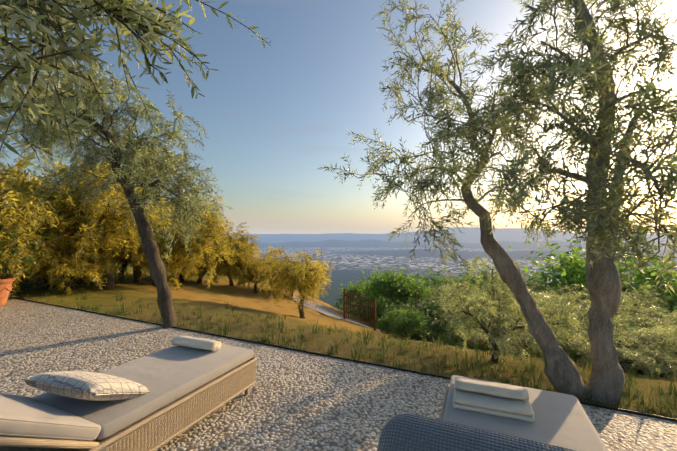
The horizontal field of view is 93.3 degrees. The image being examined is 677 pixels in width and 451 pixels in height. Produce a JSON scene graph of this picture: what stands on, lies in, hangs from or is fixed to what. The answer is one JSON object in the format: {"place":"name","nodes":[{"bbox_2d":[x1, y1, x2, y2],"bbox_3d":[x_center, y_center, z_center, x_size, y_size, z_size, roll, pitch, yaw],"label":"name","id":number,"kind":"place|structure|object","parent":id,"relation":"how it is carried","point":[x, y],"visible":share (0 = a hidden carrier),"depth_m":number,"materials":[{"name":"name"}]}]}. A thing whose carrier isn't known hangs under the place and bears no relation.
{"place":"outdoors","nodes":[
{"label":"outdoors","id":0,"kind":"place"},
{"bbox_2d":[285,294,379,330],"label":"path","id":1,"kind":"structure","parent":0,"point":[325,310],"depth_m":14.10,"materials":[{"name":"grey concrete"}]},
{"bbox_2d":[0,297,676,450],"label":"gravel terrace","id":2,"kind":"structure","parent":0,"point":[254,420],"depth_m":2.92,"materials":[{"name":"grey gravel"}]},
{"bbox_2d":[0,277,15,305],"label":"terracotta pot","id":3,"kind":"object","parent":2,"relation":"on","point":[6,286],"visible":0.94,"depth_m":6.27,"materials":[{"name":"orange ceramic"}]},
{"bbox_2d":[0,215,58,276],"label":"potted citrus shrub","id":4,"kind":"object","parent":3,"relation":"on","point":[22,259],"visible":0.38,"depth_m":6.44,"materials":[{"name":"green plant"}]},
{"bbox_2d":[0,335,256,450],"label":"sun lounger","id":5,"kind":"object","parent":2,"relation":"on","point":[154,401],"visible":1,"depth_m":1.98,"materials":[{"name":"fabric"}]},
{"bbox_2d":[0,0,271,167],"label":"tree","id":6,"kind":"object","parent":2,"relation":"on","point":[42,25],"visible":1,"depth_m":1.11,"materials":[{"name":"green plant"}]},
{"bbox_2d":[0,307,673,450],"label":"fallen olive leaves","id":7,"kind":"object","parent":2,"relation":"on","point":[277,449],"visible":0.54,"depth_m":2.95,"materials":[{"name":"green plant"}]},
{"bbox_2d":[8,296,676,421],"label":"terrace edging","id":8,"kind":"object","parent":2,"relation":"on","point":[605,407],"visible":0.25,"depth_m":3.58,"materials":[{"name":"metal"}]},
{"bbox_2d":[377,375,607,450],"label":"sun lounger","id":9,"kind":"object","parent":2,"relation":"on","point":[479,415],"visible":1,"depth_m":1.72,"materials":[{"name":"fabric"}]},
{"bbox_2d":[0,0,676,233],"label":"sky","id":10,"kind":"structure","parent":0,"point":[271,117],"materials":[{"name":"blue"}]},
{"bbox_2d":[10,227,676,418],"bbox_3d":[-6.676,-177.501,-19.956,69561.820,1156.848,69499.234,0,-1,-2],"label":"terrain","id":11,"kind":"structure","parent":0,"point":[351,256],"depth_m":11.05,"materials":[{"name":"green plant"}]},
{"bbox_2d":[0,162,63,229],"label":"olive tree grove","id":12,"kind":"object","parent":11,"relation":"on","point":[3,163],"visible":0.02,"depth_m":7.99,"materials":[{"name":"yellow plant"}]},
{"bbox_2d":[6,177,64,237],"bbox_3d":[-9.097,-0.065,7.143,4.653,4.002,3.533,0,-1,-14],"label":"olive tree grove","id":13,"kind":"object","parent":11,"relation":"on","point":[23,193],"depth_m":7.38,"materials":[{"name":"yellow plant"}]},
{"bbox_2d":[0,156,127,296],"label":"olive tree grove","id":14,"kind":"object","parent":11,"relation":"on","point":[9,213],"visible":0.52,"depth_m":6.41,"materials":[{"name":"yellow plant"}]},
{"bbox_2d":[0,153,137,290],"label":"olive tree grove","id":15,"kind":"object","parent":11,"relation":"on","point":[41,283],"depth_m":7.32,"materials":[{"name":"yellow plant"}]},
{"bbox_2d":[0,220,140,295],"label":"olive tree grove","id":16,"kind":"object","parent":11,"relation":"on","point":[75,270],"visible":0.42,"depth_m":7.81,"materials":[{"name":"yellow plant"}]},
{"bbox_2d":[18,164,123,283],"bbox_3d":[-8.635,-0.017,10.289,5.073,4.364,3.852,3,-3,-67],"label":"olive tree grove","id":17,"kind":"object","parent":11,"relation":"on","point":[78,282],"depth_m":9.89,"materials":[{"name":"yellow plant"}]},
{"bbox_2d":[0,152,180,289],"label":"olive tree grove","id":18,"kind":"object","parent":11,"relation":"on","point":[107,283],"visible":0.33,"depth_m":7.95,"materials":[{"name":"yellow plant"}]},
{"bbox_2d":[0,54,232,328],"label":"olive tree","id":19,"kind":"object","parent":11,"relation":"on","point":[137,155],"visible":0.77,"depth_m":4.96,"materials":[{"name":"green plant"}]},
{"bbox_2d":[111,240,148,282],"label":"olive tree grove","id":20,"kind":"object","parent":11,"relation":"on","point":[124,261],"visible":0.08,"depth_m":10.87,"materials":[{"name":"green plant"}]},
{"bbox_2d":[65,161,238,287],"bbox_3d":[-6.521,0.064,11.028,4.868,4.526,5.621,1,-2,-38],"label":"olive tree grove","id":21,"kind":"object","parent":11,"relation":"on","point":[137,272],"visible":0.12,"depth_m":10.36,"materials":[{"name":"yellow plant"}]},
{"bbox_2d":[123,198,233,289],"bbox_3d":[-5.702,0.448,11.231,3.633,3.920,4.785,1,-1,-23],"label":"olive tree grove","id":22,"kind":"object","parent":11,"relation":"on","point":[193,257],"visible":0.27,"depth_m":10.34,"materials":[{"name":"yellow plant"}]},
{"bbox_2d":[141,205,234,283],"bbox_3d":[-7.011,0.924,13.431,4.709,3.268,4.658,-1,-2,35],"label":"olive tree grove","id":23,"kind":"object","parent":11,"relation":"on","point":[181,279],"visible":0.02,"depth_m":12.96,"materials":[{"name":"yellow plant"}]},
{"bbox_2d":[166,222,253,283],"bbox_3d":[-5.955,1.171,13.857,4.225,3.093,3.659,1,-1,-26],"label":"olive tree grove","id":24,"kind":"object","parent":11,"relation":"on","point":[230,238],"visible":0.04,"depth_m":13.52,"materials":[{"name":"yellow plant"}]},
{"bbox_2d":[181,231,260,285],"bbox_3d":[-5.277,1.557,14.012,3.859,2.562,3.818,0,-1,-18],"label":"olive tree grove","id":25,"kind":"object","parent":11,"relation":"on","point":[224,271],"visible":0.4,"depth_m":13.30,"materials":[{"name":"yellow plant"}]},
{"bbox_2d":[197,235,261,286],"bbox_3d":[-5.396,1.329,14.755,3.632,3.070,4.194,1,-1,-22],"label":"olive tree grove","id":26,"kind":"object","parent":11,"relation":"on","point":[256,249],"visible":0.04,"depth_m":14.00,"materials":[{"name":"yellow plant"}]},
{"bbox_2d":[228,249,285,292],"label":"olive tree grove","id":27,"kind":"object","parent":11,"relation":"on","point":[248,266],"visible":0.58,"depth_m":13.33,"materials":[{"name":"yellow plant"}]},
{"bbox_2d":[260,253,293,297],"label":"olive tree grove","id":28,"kind":"object","parent":11,"relation":"on","point":[273,276],"visible":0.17,"depth_m":14.17,"materials":[{"name":"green plant"}]},
{"bbox_2d":[251,246,334,318],"bbox_3d":[-1.207,1.706,9.087,2.391,2.169,3.082,0,-1,-19],"label":"olive tree","id":29,"kind":"object","parent":11,"relation":"on","point":[301,280],"visible":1,"depth_m":8.86,"materials":[{"name":"yellow plant"}]},
{"bbox_2d":[13,284,676,417],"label":"grass tufts","id":30,"kind":"object","parent":11,"relation":"on","point":[268,339],"visible":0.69,"depth_m":3.88,"materials":[{"name":"green plant"}]},
{"bbox_2d":[333,276,385,319],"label":"bush","id":31,"kind":"object","parent":11,"relation":"on","point":[354,292],"visible":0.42,"depth_m":20.70,"materials":[{"name":"green plant"}]},
{"bbox_2d":[357,295,404,327],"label":"bush","id":32,"kind":"object","parent":11,"relation":"on","point":[380,306],"visible":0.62,"depth_m":14.26,"materials":[{"name":"green plant"}]},
{"bbox_2d":[375,316,393,334],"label":"bush","id":33,"kind":"object","parent":11,"relation":"on","point":[381,321],"visible":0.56,"depth_m":11.43,"materials":[{"name":"green plant"}]},
{"bbox_2d":[340,260,438,327],"bbox_3d":[2.623,4.013,16.951,5.299,4.346,5.159,0,-1,-2],"label":"bush","id":34,"kind":"object","parent":11,"relation":"on","point":[404,286],"visible":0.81,"depth_m":16.27,"materials":[{"name":"green plant"}]},
{"bbox_2d":[336,269,449,339],"bbox_3d":[5.314,7.378,23.936,13.595,8.290,12.678,-1,-2,45],"label":"bush","id":35,"kind":"object","parent":11,"relation":"on","point":[432,285],"depth_m":24.68,"materials":[{"name":"green plant"}]},
{"bbox_2d":[383,306,435,340],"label":"bush","id":36,"kind":"object","parent":11,"relation":"on","point":[406,317],"visible":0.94,"depth_m":8.75,"materials":[{"name":"green plant"}]},
{"bbox_2d":[375,292,483,345],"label":"bush","id":37,"kind":"object","parent":11,"relation":"on","point":[437,331],"visible":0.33,"depth_m":10.60,"materials":[{"name":"green plant"}]},
{"bbox_2d":[385,286,481,347],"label":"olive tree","id":38,"kind":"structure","parent":11,"relation":"on","point":[405,306],"depth_m":14.71,"materials":[{"name":"green plant"}]},
{"bbox_2d":[349,266,535,350],"bbox_3d":[5.347,5.337,17.600,10.632,6.051,9.914,0,-1,-2],"label":"bush","id":39,"kind":"object","parent":11,"relation":"on","point":[430,278],"visible":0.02,"depth_m":18.11,"materials":[{"name":"green plant"}]},
{"bbox_2d":[343,289,545,340],"bbox_3d":[3.285,3.234,10.134,7.847,2.000,0.075,-1,-2,38],"label":"fence","id":40,"kind":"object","parent":11,"relation":"on","point":[345,303],"depth_m":12.04,"materials":[{"name":"brown metal"}]},
{"bbox_2d":[318,0,585,398],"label":"olive tree","id":41,"kind":"object","parent":11,"relation":"on","point":[561,371],"visible":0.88,"depth_m":2.85,"materials":[{"name":"green plant"}]},
{"bbox_2d":[419,290,484,348],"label":"bush","id":42,"kind":"object","parent":11,"relation":"on","point":[444,329],"depth_m":11.63,"materials":[{"name":"green plant"}]},
{"bbox_2d":[408,283,503,352],"bbox_3d":[5.274,4.082,13.030,6.120,3.483,5.707,-1,-2,44],"label":"bush","id":43,"kind":"object","parent":11,"relation":"on","point":[440,309],"visible":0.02,"depth_m":13.44,"materials":[{"name":"green plant"}]},
{"bbox_2d":[435,318,488,349],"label":"bush","id":44,"kind":"object","parent":11,"relation":"on","point":[450,341],"visible":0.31,"depth_m":7.90,"materials":[{"name":"green plant"}]},
{"bbox_2d":[452,322,515,352],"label":"bush","id":45,"kind":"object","parent":11,"relation":"on","point":[482,339],"depth_m":5.90,"materials":[{"name":"green plant"}]},
{"bbox_2d":[442,307,530,354],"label":"bush","id":46,"kind":"object","parent":11,"relation":"on","point":[487,348],"depth_m":9.53,"materials":[{"name":"green plant"}]},
{"bbox_2d":[425,257,584,296],"bbox_3d":[8.451,4.984,15.502,9.130,7.395,9.378,0,-1,13],"label":"bush","id":47,"kind":"object","parent":11,"relation":"on","point":[542,279],"visible":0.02,"depth_m":16.11,"materials":[{"name":"green plant"}]},
{"bbox_2d":[427,255,587,369],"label":"olive tree","id":48,"kind":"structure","parent":11,"relation":"on","point":[489,312],"depth_m":3.67,"materials":[{"name":"green plant"}]},
{"bbox_2d":[483,326,533,354],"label":"bush","id":49,"kind":"object","parent":11,"relation":"on","point":[510,342],"visible":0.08,"depth_m":6.92,"materials":[{"name":"green plant"}]},
{"bbox_2d":[489,302,575,362],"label":"bush","id":50,"kind":"object","parent":11,"relation":"on","point":[537,350],"visible":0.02,"depth_m":8.28,"materials":[{"name":"green plant"}]},
{"bbox_2d":[489,321,577,356],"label":"bush","id":51,"kind":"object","parent":11,"relation":"on","point":[524,342],"depth_m":5.11,"materials":[{"name":"green plant"}]},
{"bbox_2d":[433,280,634,373],"bbox_3d":[4.714,2.895,8.873,4.298,2.700,4.565,0,-1,-19],"label":"bush","id":52,"kind":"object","parent":11,"relation":"on","point":[481,283],"depth_m":9.14,"materials":[{"name":"green plant"}]},
{"bbox_2d":[465,268,635,365],"bbox_3d":[8.336,3.926,11.815,7.378,4.261,6.598,0,-1,-12],"label":"bush","id":53,"kind":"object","parent":11,"relation":"on","point":[538,283],"depth_m":13.32,"materials":[{"name":"green plant"}]},
{"bbox_2d":[528,332,591,364],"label":"bush","id":54,"kind":"object","parent":11,"relation":"on","point":[574,354],"visible":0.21,"depth_m":6.43,"materials":[{"name":"green plant"}]},
{"bbox_2d":[463,0,676,403],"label":"olive tree","id":55,"kind":"object","parent":11,"relation":"on","point":[597,211],"visible":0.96,"depth_m":2.36,"materials":[{"name":"green plant"}]},
{"bbox_2d":[470,278,676,378],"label":"bush","id":56,"kind":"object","parent":11,"relation":"on","point":[579,296],"depth_m":6.98,"materials":[{"name":"green plant"}]},
{"bbox_2d":[508,240,676,352],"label":"bush","id":57,"kind":"object","parent":11,"relation":"on","point":[572,279],"visible":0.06,"depth_m":15.69,"materials":[{"name":"green plant"}]},
{"bbox_2d":[527,287,674,373],"bbox_3d":[8.085,3.772,10.440,5.285,3.192,5.612,-1,-2,29],"label":"bush","id":58,"kind":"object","parent":11,"relation":"on","point":[628,322],"depth_m":10.70,"materials":[{"name":"green plant"}]},
{"bbox_2d":[527,238,676,378],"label":"bush","id":59,"kind":"object","parent":11,"relation":"on","point":[648,274],"visible":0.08,"depth_m":13.79,"materials":[{"name":"green plant"}]},
{"bbox_2d":[531,252,673,288],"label":"bush","id":60,"kind":"object","parent":11,"relation":"on","point":[620,261],"depth_m":21.36,"materials":[{"name":"green plant"}]},
{"bbox_2d":[546,302,676,374],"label":"bush","id":61,"kind":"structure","parent":11,"relation":"on","point":[617,333],"depth_m":5.17,"materials":[{"name":"green plant"}]},
{"bbox_2d":[569,328,676,377],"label":"bush","id":62,"kind":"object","parent":11,"relation":"on","point":[663,375],"depth_m":4.92,"materials":[{"name":"green plant"}]},
{"bbox_2d":[570,331,676,377],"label":"bush","id":63,"kind":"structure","parent":11,"relation":"on","point":[627,355],"depth_m":4.43,"materials":[{"name":"green plant"}]},
{"bbox_2d":[613,325,673,378],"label":"bush","id":64,"kind":"object","parent":11,"relation":"on","point":[634,338],"depth_m":6.07,"materials":[{"name":"green plant"}]},
{"bbox_2d":[617,293,676,378],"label":"bush","id":65,"kind":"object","parent":11,"relation":"on","point":[660,310],"depth_m":9.05,"materials":[{"name":"green plant"}]}
]}

